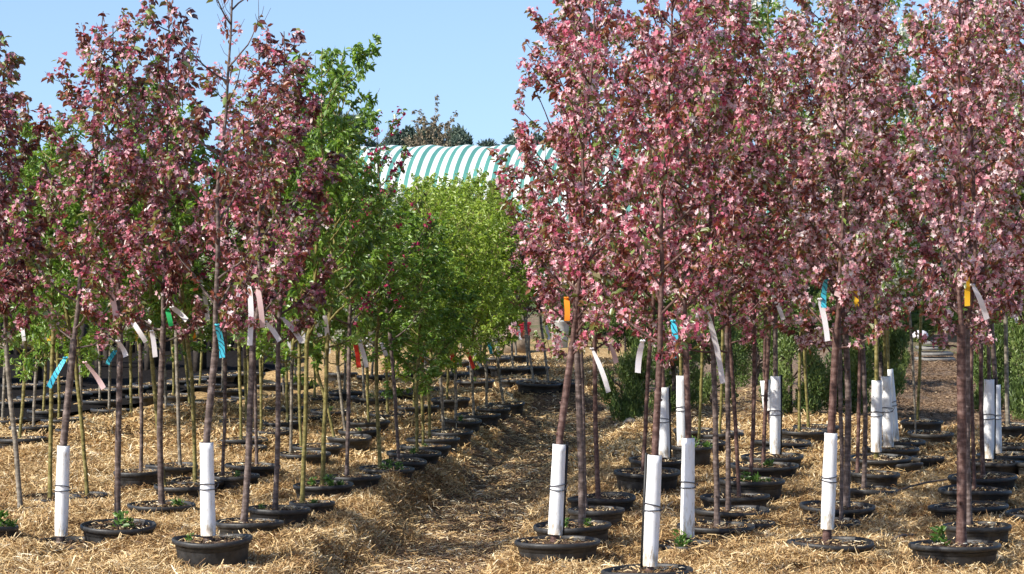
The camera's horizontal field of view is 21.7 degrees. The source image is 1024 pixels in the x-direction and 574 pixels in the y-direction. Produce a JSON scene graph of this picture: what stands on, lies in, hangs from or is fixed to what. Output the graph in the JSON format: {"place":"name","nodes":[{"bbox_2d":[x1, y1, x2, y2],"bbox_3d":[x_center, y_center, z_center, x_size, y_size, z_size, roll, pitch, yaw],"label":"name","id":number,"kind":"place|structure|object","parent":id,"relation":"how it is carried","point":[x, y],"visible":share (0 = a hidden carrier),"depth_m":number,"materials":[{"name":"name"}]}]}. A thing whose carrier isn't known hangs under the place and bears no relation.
{"place":"outdoors","nodes":[
{"label":"outdoors","id":0,"kind":"place"},
{"bbox_2d":[0,278,1023,573],"bbox_3d":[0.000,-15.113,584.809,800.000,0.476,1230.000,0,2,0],"label":"ground","id":1,"kind":"structure","parent":0,"point":[534,326],"depth_m":27.58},
{"bbox_2d":[0,130,62,448],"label":"green tree","id":2,"kind":"object","parent":1,"relation":"on","point":[28,366],"visible":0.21,"depth_m":25.16,"materials":[{"name":"green plant"}]},
{"bbox_2d":[0,31,69,510],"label":"flowering tree","id":3,"kind":"object","parent":1,"relation":"on","point":[13,60],"visible":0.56,"depth_m":19.70,"materials":[{"name":"pink plant"}]},
{"bbox_2d":[0,160,73,433],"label":"green tree","id":4,"kind":"object","parent":1,"relation":"on","point":[34,427],"visible":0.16,"depth_m":26.57,"materials":[{"name":"grey plant"}]},
{"bbox_2d":[0,43,77,540],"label":"flowering tree","id":5,"kind":"object","parent":1,"relation":"on","point":[9,526],"visible":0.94,"depth_m":17.91,"materials":[{"name":"pink plant"}]},
{"bbox_2d":[0,105,90,503],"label":"green tree","id":6,"kind":"object","parent":1,"relation":"on","point":[38,336],"visible":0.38,"depth_m":20.63,"materials":[{"name":"green plant"}]},
{"bbox_2d":[1,121,124,499],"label":"green tree","id":7,"kind":"object","parent":1,"relation":"on","point":[87,492],"visible":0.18,"depth_m":21.02,"materials":[{"name":"green plant"}]},
{"bbox_2d":[33,159,116,431],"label":"green tree","id":8,"kind":"object","parent":1,"relation":"on","point":[86,372],"visible":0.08,"depth_m":26.18,"materials":[{"name":"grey plant"}]},
{"bbox_2d":[2,5,163,552],"bbox_3d":[-2.868,0.059,17.893,0.942,3.905,0.903,1,2,35],"label":"flowering tree","id":9,"kind":"object","parent":1,"relation":"on","point":[90,240],"visible":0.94,"depth_m":17.81,"materials":[{"name":"pink plant"}]},
{"bbox_2d":[0,300,241,354],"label":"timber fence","id":10,"kind":"object","parent":1,"relation":"on","point":[127,344],"visible":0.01,"depth_m":41.03,"materials":[{"name":"brown wood"}]},
{"bbox_2d":[87,173,156,417],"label":"green tree","id":11,"kind":"object","parent":1,"relation":"on","point":[112,348],"visible":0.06,"depth_m":27.68,"materials":[{"name":"green plant"}]},
{"bbox_2d":[59,21,201,544],"bbox_3d":[-2.575,0.064,17.956,0.974,3.699,1.048,0,2,0],"label":"flowering tree","id":12,"kind":"object","parent":1,"relation":"on","point":[96,531],"visible":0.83,"depth_m":17.91,"materials":[{"name":"pink plant"}]},
{"bbox_2d":[67,55,203,499],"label":"green tree","id":13,"kind":"object","parent":1,"relation":"on","point":[176,489],"visible":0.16,"depth_m":21.07,"materials":[{"name":"green plant"}]},
{"bbox_2d":[89,122,188,488],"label":"flowering tree","id":14,"kind":"object","parent":1,"relation":"on","point":[140,475],"visible":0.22,"depth_m":21.72,"materials":[{"name":"plant"}]},
{"bbox_2d":[0,337,315,420],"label":"ground fabric","id":15,"kind":"object","parent":1,"relation":"on","point":[232,365],"visible":0.13,"depth_m":36.11,"materials":[{"name":"black fabric"}]},
{"bbox_2d":[96,0,228,514],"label":"flowering tree","id":16,"kind":"object","parent":1,"relation":"on","point":[170,289],"visible":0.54,"depth_m":19.64,"materials":[{"name":"pink plant"}]},
{"bbox_2d":[123,86,243,492],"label":"green tree","id":17,"kind":"object","parent":1,"relation":"on","point":[190,295],"visible":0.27,"depth_m":21.43,"materials":[{"name":"green plant"}]},
{"bbox_2d":[138,115,234,481],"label":"flowering tree","id":18,"kind":"object","parent":1,"relation":"on","point":[176,469],"visible":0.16,"depth_m":22.21,"materials":[{"name":"pink plant"}]},
{"bbox_2d":[154,188,222,407],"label":"green tree","id":19,"kind":"object","parent":1,"relation":"on","point":[189,316],"visible":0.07,"depth_m":29.70,"materials":[{"name":"green plant"}]},
{"bbox_2d":[167,128,285,491],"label":"flowering tree","id":20,"kind":"object","parent":1,"relation":"on","point":[232,480],"visible":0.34,"depth_m":21.57,"materials":[{"name":"pink plant"}]},
{"bbox_2d":[145,0,308,568],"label":"flowering tree","id":21,"kind":"object","parent":1,"relation":"on","point":[209,545],"visible":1,"depth_m":16.80,"materials":[{"name":"pink plant"}]},
{"bbox_2d":[218,444,266,452],"bbox_3d":[-2.481,1.610,24.569,0.458,0.317,0.456,1,2,33],"label":"nursery pot","id":22,"kind":"object","parent":1,"relation":"on","point":[261,447],"visible":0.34,"depth_m":24.61,"materials":[{"name":"black plastic"}]},
{"bbox_2d":[199,220,276,444],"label":"green tree","id":23,"kind":"object","parent":22,"relation":"in","point":[241,439],"visible":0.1,"depth_m":24.97,"materials":[{"name":"green plant"}]},
{"bbox_2d":[206,134,289,438],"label":"green tree","id":24,"kind":"object","parent":1,"relation":"on","point":[271,430],"visible":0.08,"depth_m":25.92,"materials":[{"name":"green plant"}]},
{"bbox_2d":[209,105,304,478],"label":"flowering tree","id":25,"kind":"object","parent":1,"relation":"on","point":[260,468],"visible":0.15,"depth_m":22.49,"materials":[{"name":"pink plant"}]},
{"bbox_2d":[186,23,332,534],"bbox_3d":[-1.725,0.046,18.151,0.968,3.697,1.101,0,2,0],"label":"flowering tree","id":26,"kind":"object","parent":1,"relation":"on","point":[244,520],"visible":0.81,"depth_m":18.10,"materials":[{"name":"pink plant"}]},
{"bbox_2d":[194,28,345,528],"bbox_3d":[-1.625,0.013,18.918,1.015,3.717,0.998,-1,2,-23],"label":"flowering tree","id":27,"kind":"object","parent":1,"relation":"on","point":[295,514],"visible":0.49,"depth_m":18.89,"materials":[{"name":"pink plant"}]},
{"bbox_2d":[239,99,355,467],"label":"green tree","id":28,"kind":"object","parent":1,"relation":"on","point":[314,456],"visible":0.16,"depth_m":23.39,"materials":[{"name":"grey plant"}]},
{"bbox_2d":[249,118,345,457],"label":"green tree","id":29,"kind":"object","parent":1,"relation":"on","point":[334,448],"visible":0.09,"depth_m":24.19,"materials":[{"name":"green plant"}]},
{"bbox_2d":[230,157,371,452],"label":"green tree","id":30,"kind":"object","parent":1,"relation":"on","point":[358,442],"visible":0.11,"depth_m":25.06,"materials":[{"name":"green plant"}]},
{"bbox_2d":[246,42,390,514],"bbox_3d":[-1.390,0.052,19.588,1.091,3.697,0.890,0,2,-13],"label":"green tree","id":31,"kind":"object","parent":1,"relation":"on","point":[358,53],"visible":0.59,"depth_m":19.59,"materials":[{"name":"green plant"}]},
{"bbox_2d":[282,33,393,498],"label":"green tree","id":32,"kind":"object","parent":1,"relation":"on","point":[326,485],"visible":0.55,"depth_m":20.72,"materials":[{"name":"green plant"}]},
{"bbox_2d":[301,209,391,440],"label":"green tree","id":33,"kind":"object","parent":1,"relation":"on","point":[372,431],"visible":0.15,"depth_m":25.98,"materials":[{"name":"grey plant"}]},
{"bbox_2d":[296,130,409,491],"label":"tree","id":34,"kind":"object","parent":1,"relation":"on","point":[361,481],"visible":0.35,"depth_m":21.46,"materials":[{"name":"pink plant"}]},
{"bbox_2d":[331,182,419,432],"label":"green tree","id":35,"kind":"object","parent":1,"relation":"on","point":[369,422],"visible":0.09,"depth_m":26.96,"materials":[{"name":"green plant"}]},
{"bbox_2d":[317,196,440,481],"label":"green tree","id":36,"kind":"object","parent":1,"relation":"on","point":[380,467],"visible":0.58,"depth_m":22.07,"materials":[{"name":"green plant"}]},
{"bbox_2d":[347,178,413,419],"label":"green tree","id":37,"kind":"object","parent":1,"relation":"on","point":[387,413],"visible":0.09,"depth_m":28.02,"materials":[{"name":"green plant"}]},
{"bbox_2d":[329,106,436,475],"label":"tree","id":38,"kind":"object","parent":1,"relation":"on","point":[417,463],"visible":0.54,"depth_m":22.76,"materials":[{"name":"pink plant"}]},
{"bbox_2d":[376,175,446,415],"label":"green tree","id":39,"kind":"object","parent":1,"relation":"on","point":[411,407],"visible":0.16,"depth_m":28.94,"materials":[{"name":"green plant"}]},
{"bbox_2d":[354,213,472,461],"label":"green tree","id":40,"kind":"object","parent":1,"relation":"on","point":[444,449],"visible":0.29,"depth_m":24.07,"materials":[{"name":"green plant"}]},
{"bbox_2d":[366,212,479,466],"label":"green tree","id":41,"kind":"object","parent":1,"relation":"on","point":[431,456],"visible":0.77,"depth_m":23.43,"materials":[{"name":"green plant"}]},
{"bbox_2d":[405,94,459,146],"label":"budding tree","id":42,"kind":"object","parent":1,"relation":"on","point":[443,137],"visible":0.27,"depth_m":95.97,"materials":[{"name":"plant"}]},
{"bbox_2d":[393,205,481,446],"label":"green tree","id":43,"kind":"object","parent":1,"relation":"on","point":[464,435],"visible":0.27,"depth_m":25.58,"materials":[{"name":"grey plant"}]},
{"bbox_2d":[379,198,496,452],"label":"green tree","id":44,"kind":"object","parent":1,"relation":"on","point":[452,441],"visible":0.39,"depth_m":24.78,"materials":[{"name":"green plant"}]},
{"bbox_2d":[413,190,477,411],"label":"green tree","id":45,"kind":"object","parent":1,"relation":"on","point":[449,402],"visible":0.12,"depth_m":30.06,"materials":[{"name":"green plant"}]},
{"bbox_2d":[414,198,510,434],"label":"green tree","id":46,"kind":"object","parent":1,"relation":"on","point":[473,424],"visible":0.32,"depth_m":26.83,"materials":[{"name":"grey plant"}]},
{"bbox_2d":[435,176,495,388],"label":"green tree","id":47,"kind":"object","parent":1,"relation":"on","point":[478,382],"visible":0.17,"depth_m":33.22,"materials":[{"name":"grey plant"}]},
{"bbox_2d":[444,195,531,428],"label":"green tree","id":48,"kind":"object","parent":1,"relation":"on","point":[488,418],"visible":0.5,"depth_m":27.62,"materials":[{"name":"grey plant"}]},
{"bbox_2d":[457,216,534,421],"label":"green tree","id":49,"kind":"object","parent":1,"relation":"on","point":[503,411],"visible":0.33,"depth_m":28.60,"materials":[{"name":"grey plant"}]},
{"bbox_2d":[459,203,544,416],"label":"green tree","id":50,"kind":"object","parent":1,"relation":"on","point":[516,407],"visible":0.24,"depth_m":29.24,"materials":[{"name":"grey plant"}]},
{"bbox_2d":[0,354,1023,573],"bbox_3d":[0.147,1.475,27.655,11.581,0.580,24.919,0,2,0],"label":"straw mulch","id":51,"kind":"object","parent":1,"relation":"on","point":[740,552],"visible":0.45,"depth_m":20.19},
{"bbox_2d":[497,219,561,394],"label":"flowering tree","id":52,"kind":"object","parent":1,"relation":"on","point":[531,386],"visible":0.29,"depth_m":32.52,"materials":[{"name":"pink plant"}]},
{"bbox_2d":[511,233,575,393],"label":"flowering tree","id":53,"kind":"object","parent":1,"relation":"on","point":[572,387],"visible":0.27,"depth_m":32.74,"materials":[{"name":"pink plant"}]},
{"bbox_2d":[346,387,762,573],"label":"loose straw","id":54,"kind":"object","parent":1,"relation":"on","point":[500,535],"visible":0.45,"depth_m":22.75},
{"bbox_2d":[486,9,633,530],"bbox_3d":[0.345,-0.065,18.886,1.067,3.872,1.074,0,2,0],"label":"flowering tree","id":55,"kind":"object","parent":1,"relation":"on","point":[613,515],"visible":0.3,"depth_m":18.84,"materials":[{"name":"pink plant"}]},
{"bbox_2d":[487,0,658,547],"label":"flowering tree","id":56,"kind":"object","parent":1,"relation":"on","point":[581,525],"visible":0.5,"depth_m":17.88,"materials":[{"name":"pink plant"}]},
{"bbox_2d":[514,0,651,566],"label":"flowering tree","id":57,"kind":"object","parent":1,"relation":"on","point":[557,542],"visible":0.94,"depth_m":17.26,"materials":[{"name":"pink plant"}]},
{"bbox_2d":[355,144,833,280],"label":"striped greenhouse","id":58,"kind":"object","parent":1,"relation":"on","point":[428,160],"visible":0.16,"depth_m":81.86,"materials":[{"name":"plastic"}]},
{"bbox_2d":[531,0,658,515],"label":"flowering tree","id":59,"kind":"object","parent":1,"relation":"on","point":[624,500],"visible":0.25,"depth_m":19.73,"materials":[{"name":"pink plant"}]},
{"bbox_2d":[597,305,653,421],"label":"juniper","id":60,"kind":"object","parent":1,"relation":"on","point":[629,401],"visible":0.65,"depth_m":28.76,"materials":[{"name":"green plant"}]},
{"bbox_2d":[608,28,702,469],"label":"flowering tree","id":61,"kind":"object","parent":1,"relation":"on","point":[669,460],"visible":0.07,"depth_m":22.64,"materials":[{"name":"plant"}]},
{"bbox_2d":[559,0,761,573],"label":"flowering tree","id":62,"kind":"object","parent":1,"relation":"on","point":[679,339],"visible":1,"depth_m":16.21,"materials":[{"name":"pink plant"}]},
{"bbox_2d":[586,14,734,495],"bbox_3d":[1.103,-0.234,21.055,1.199,3.981,1.132,1,2,26],"label":"flowering tree","id":63,"kind":"object","parent":1,"relation":"on","point":[631,478],"visible":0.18,"depth_m":21.01,"materials":[{"name":"pink plant"}]},
{"bbox_2d":[622,40,727,470],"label":"flowering tree","id":64,"kind":"object","parent":1,"relation":"on","point":[702,453],"visible":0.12,"depth_m":23.38,"materials":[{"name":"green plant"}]},
{"bbox_2d":[648,307,705,412],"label":"juniper","id":65,"kind":"object","parent":1,"relation":"on","point":[670,380],"visible":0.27,"depth_m":29.69,"materials":[{"name":"green plant"}]},
{"bbox_2d":[605,0,761,553],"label":"flowering tree","id":66,"kind":"object","parent":1,"relation":"on","point":[687,514],"visible":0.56,"depth_m":17.74,"materials":[{"name":"pink plant"}]},
{"bbox_2d":[634,0,781,539],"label":"flowering tree","id":67,"kind":"object","parent":1,"relation":"on","point":[717,525],"visible":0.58,"depth_m":18.26,"materials":[{"name":"pink plant"}]},
{"bbox_2d":[690,315,740,403],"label":"juniper","id":68,"kind":"object","parent":1,"relation":"on","point":[707,388],"visible":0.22,"depth_m":30.80,"materials":[{"name":"green plant"}]},
{"bbox_2d":[646,0,800,507],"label":"flowering tree","id":69,"kind":"object","parent":1,"relation":"on","point":[738,497],"visible":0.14,"depth_m":19.87,"materials":[{"name":"pink plant"}]},
{"bbox_2d":[688,142,758,440],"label":"green tree","id":70,"kind":"object","parent":1,"relation":"on","point":[706,434],"visible":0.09,"depth_m":25.55,"materials":[{"name":"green plant"}]},
{"bbox_2d":[674,0,799,520],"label":"flowering tree","id":71,"kind":"object","parent":1,"relation":"on","point":[728,510],"visible":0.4,"depth_m":19.15,"materials":[{"name":"pink plant"}]},
{"bbox_2d":[695,9,808,503],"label":"flowering tree","id":72,"kind":"object","parent":1,"relation":"on","point":[750,482],"visible":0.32,"depth_m":20.45,"materials":[{"name":"pink plant"}]},
{"bbox_2d":[734,313,772,387],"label":"juniper","id":73,"kind":"object","parent":1,"relation":"on","point":[744,366],"visible":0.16,"depth_m":33.72,"materials":[{"name":"green plant"}]},
{"bbox_2d":[684,0,833,469],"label":"green tree","id":74,"kind":"object","parent":1,"relation":"on","point":[775,410],"visible":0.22,"depth_m":23.18,"materials":[{"name":"purple plant"}]},
{"bbox_2d":[722,48,810,451],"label":"flowering tree","id":75,"kind":"object","parent":1,"relation":"on","point":[793,442],"visible":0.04,"depth_m":24.86,"materials":[{"name":"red plant"}]},
{"bbox_2d":[720,24,832,480],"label":"flowering tree","id":76,"kind":"object","parent":1,"relation":"on","point":[764,466],"visible":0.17,"depth_m":21.91,"materials":[{"name":"pink plant"}]},
{"bbox_2d":[756,299,827,415],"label":"juniper","id":77,"kind":"object","parent":1,"relation":"on","point":[787,346],"visible":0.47,"depth_m":28.86,"materials":[{"name":"green plant"}]},
{"bbox_2d":[766,91,834,442],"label":"green tree","id":78,"kind":"object","parent":1,"relation":"on","point":[815,434],"visible":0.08,"depth_m":25.79,"materials":[{"name":"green plant"}]},
{"bbox_2d":[762,99,846,432],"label":"green tree","id":79,"kind":"object","parent":1,"relation":"on","point":[817,426],"visible":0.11,"depth_m":26.31,"materials":[{"name":"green plant"}]},
{"bbox_2d":[751,0,914,530],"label":"flowering tree","id":80,"kind":"object","parent":1,"relation":"on","point":[815,245],"visible":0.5,"depth_m":18.84,"materials":[{"name":"pink plant"}]},
{"bbox_2d":[756,0,911,519],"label":"flowering tree","id":81,"kind":"object","parent":1,"relation":"on","point":[857,509],"visible":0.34,"depth_m":19.43,"materials":[{"name":"pink plant"}]},
{"bbox_2d":[809,289,874,415],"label":"juniper","id":82,"kind":"object","parent":1,"relation":"on","point":[869,356],"visible":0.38,"depth_m":29.49,"materials":[{"name":"green plant"}]},
{"bbox_2d":[772,0,916,558],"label":"flowering tree","id":83,"kind":"object","parent":1,"relation":"on","point":[846,278],"visible":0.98,"depth_m":17.48,"materials":[{"name":"pink plant"}]},
{"bbox_2d":[771,3,940,500],"bbox_3d":[2.679,-0.165,20.569,1.069,4.052,1.099,1,2,40],"label":"flowering tree","id":84,"kind":"object","parent":1,"relation":"on","point":[864,489],"visible":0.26,"depth_m":20.47,"materials":[{"name":"pink plant"}]},
{"bbox_2d":[800,22,917,487],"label":"flowering tree","id":85,"kind":"object","parent":1,"relation":"on","point":[881,478],"visible":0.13,"depth_m":21.64,"materials":[{"name":"pink plant"}]},
{"bbox_2d":[813,0,917,469],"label":"green tree","id":86,"kind":"object","parent":1,"relation":"on","point":[876,458],"visible":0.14,"depth_m":23.03,"materials":[{"name":"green plant"}]},
{"bbox_2d":[826,20,936,456],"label":"green tree","id":87,"kind":"object","parent":1,"relation":"on","point":[888,446],"visible":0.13,"depth_m":23.93,"materials":[{"name":"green plant"}]},
{"bbox_2d":[853,298,909,401],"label":"juniper","id":88,"kind":"object","parent":1,"relation":"on","point":[897,346],"visible":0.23,"depth_m":30.29,"materials":[{"name":"green plant"}]},
{"bbox_2d":[854,17,937,449],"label":"green tree","id":89,"kind":"object","parent":1,"relation":"on","point":[915,442],"visible":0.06,"depth_m":24.74,"materials":[{"name":"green plant"}]},
{"bbox_2d":[893,461,922,475],"bbox_3d":[3.361,1.656,23.027,0.378,0.317,0.384,1,2,33],"label":"nursery pot","id":90,"kind":"object","parent":1,"relation":"on","point":[913,466],"visible":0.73,"depth_m":22.86,"materials":[{"name":"black plastic"}]},
{"bbox_2d":[885,110,952,434],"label":"green tree","id":91,"kind":"object","parent":1,"relation":"on","point":[926,424],"visible":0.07,"depth_m":26.98,"materials":[{"name":"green plant"}]},
{"bbox_2d":[884,68,966,445],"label":"flowering tree","id":92,"kind":"object","parent":1,"relation":"on","point":[934,436],"visible":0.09,"depth_m":25.57,"materials":[{"name":"plant"}]},
{"bbox_2d":[867,0,1023,569],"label":"flowering tree","id":93,"kind":"object","parent":1,"relation":"on","point":[961,549],"visible":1,"depth_m":17.01,"materials":[{"name":"pink plant"}]},
{"bbox_2d":[886,0,1023,460],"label":"green tree","id":94,"kind":"object","parent":1,"relation":"on","point":[1014,455],"visible":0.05,"depth_m":23.34,"materials":[{"name":"purple plant"}]},
{"bbox_2d":[888,0,1023,520],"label":"flowering tree","id":95,"kind":"object","parent":1,"relation":"on","point":[950,508],"visible":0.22,"depth_m":19.32,"materials":[{"name":"pink plant"}]},
{"bbox_2d":[891,0,1023,546],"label":"flowering tree","id":96,"kind":"object","parent":1,"relation":"on","point":[989,530],"visible":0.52,"depth_m":17.82,"materials":[{"name":"pink plant"}]},
{"bbox_2d":[896,2,1023,503],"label":"flowering tree","id":97,"kind":"object","parent":1,"relation":"on","point":[980,493],"visible":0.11,"depth_m":20.43,"materials":[{"name":"pink plant"}]},
{"bbox_2d":[896,349,1023,427],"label":"lane litter","id":98,"kind":"object","parent":1,"relation":"on","point":[932,404],"visible":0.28,"depth_m":34.40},
{"bbox_2d":[913,11,1023,490],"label":"flowering tree","id":99,"kind":"object","parent":1,"relation":"on","point":[1004,480],"visible":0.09,"depth_m":21.42,"materials":[{"name":"pink plant"}]},
{"bbox_2d":[942,0,1023,474],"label":"green tree","id":100,"kind":"object","parent":1,"relation":"on","point":[993,462],"visible":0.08,"depth_m":22.63,"materials":[{"name":"purple plant"}]},
{"bbox_2d":[964,0,1023,523],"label":"flowering tree","id":101,"kind":"object","parent":1,"relation":"on","point":[1013,283],"visible":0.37,"depth_m":18.83,"materials":[{"name":"pink plant"}]},
{"bbox_2d":[967,78,1023,440],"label":"green tree","id":102,"kind":"object","parent":1,"relation":"on","point":[1013,429],"visible":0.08,"depth_m":25.71,"materials":[{"name":"grey plant"}]},
{"bbox_2d":[973,282,1021,411],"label":"juniper","id":103,"kind":"object","parent":1,"relation":"on","point":[999,337],"visible":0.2,"depth_m":31.11,"materials":[{"name":"green plant"}]},
{"bbox_2d":[1001,289,1023,420],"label":"juniper","id":104,"kind":"object","parent":1,"relation":"on","point":[1016,341],"visible":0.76,"depth_m":29.67,"materials":[{"name":"green plant"}]},
{"bbox_2d":[0,0,1023,189],"label":"sky","id":105,"kind":"structure","parent":0,"point":[466,53],"materials":[{"name":"blue"}]},
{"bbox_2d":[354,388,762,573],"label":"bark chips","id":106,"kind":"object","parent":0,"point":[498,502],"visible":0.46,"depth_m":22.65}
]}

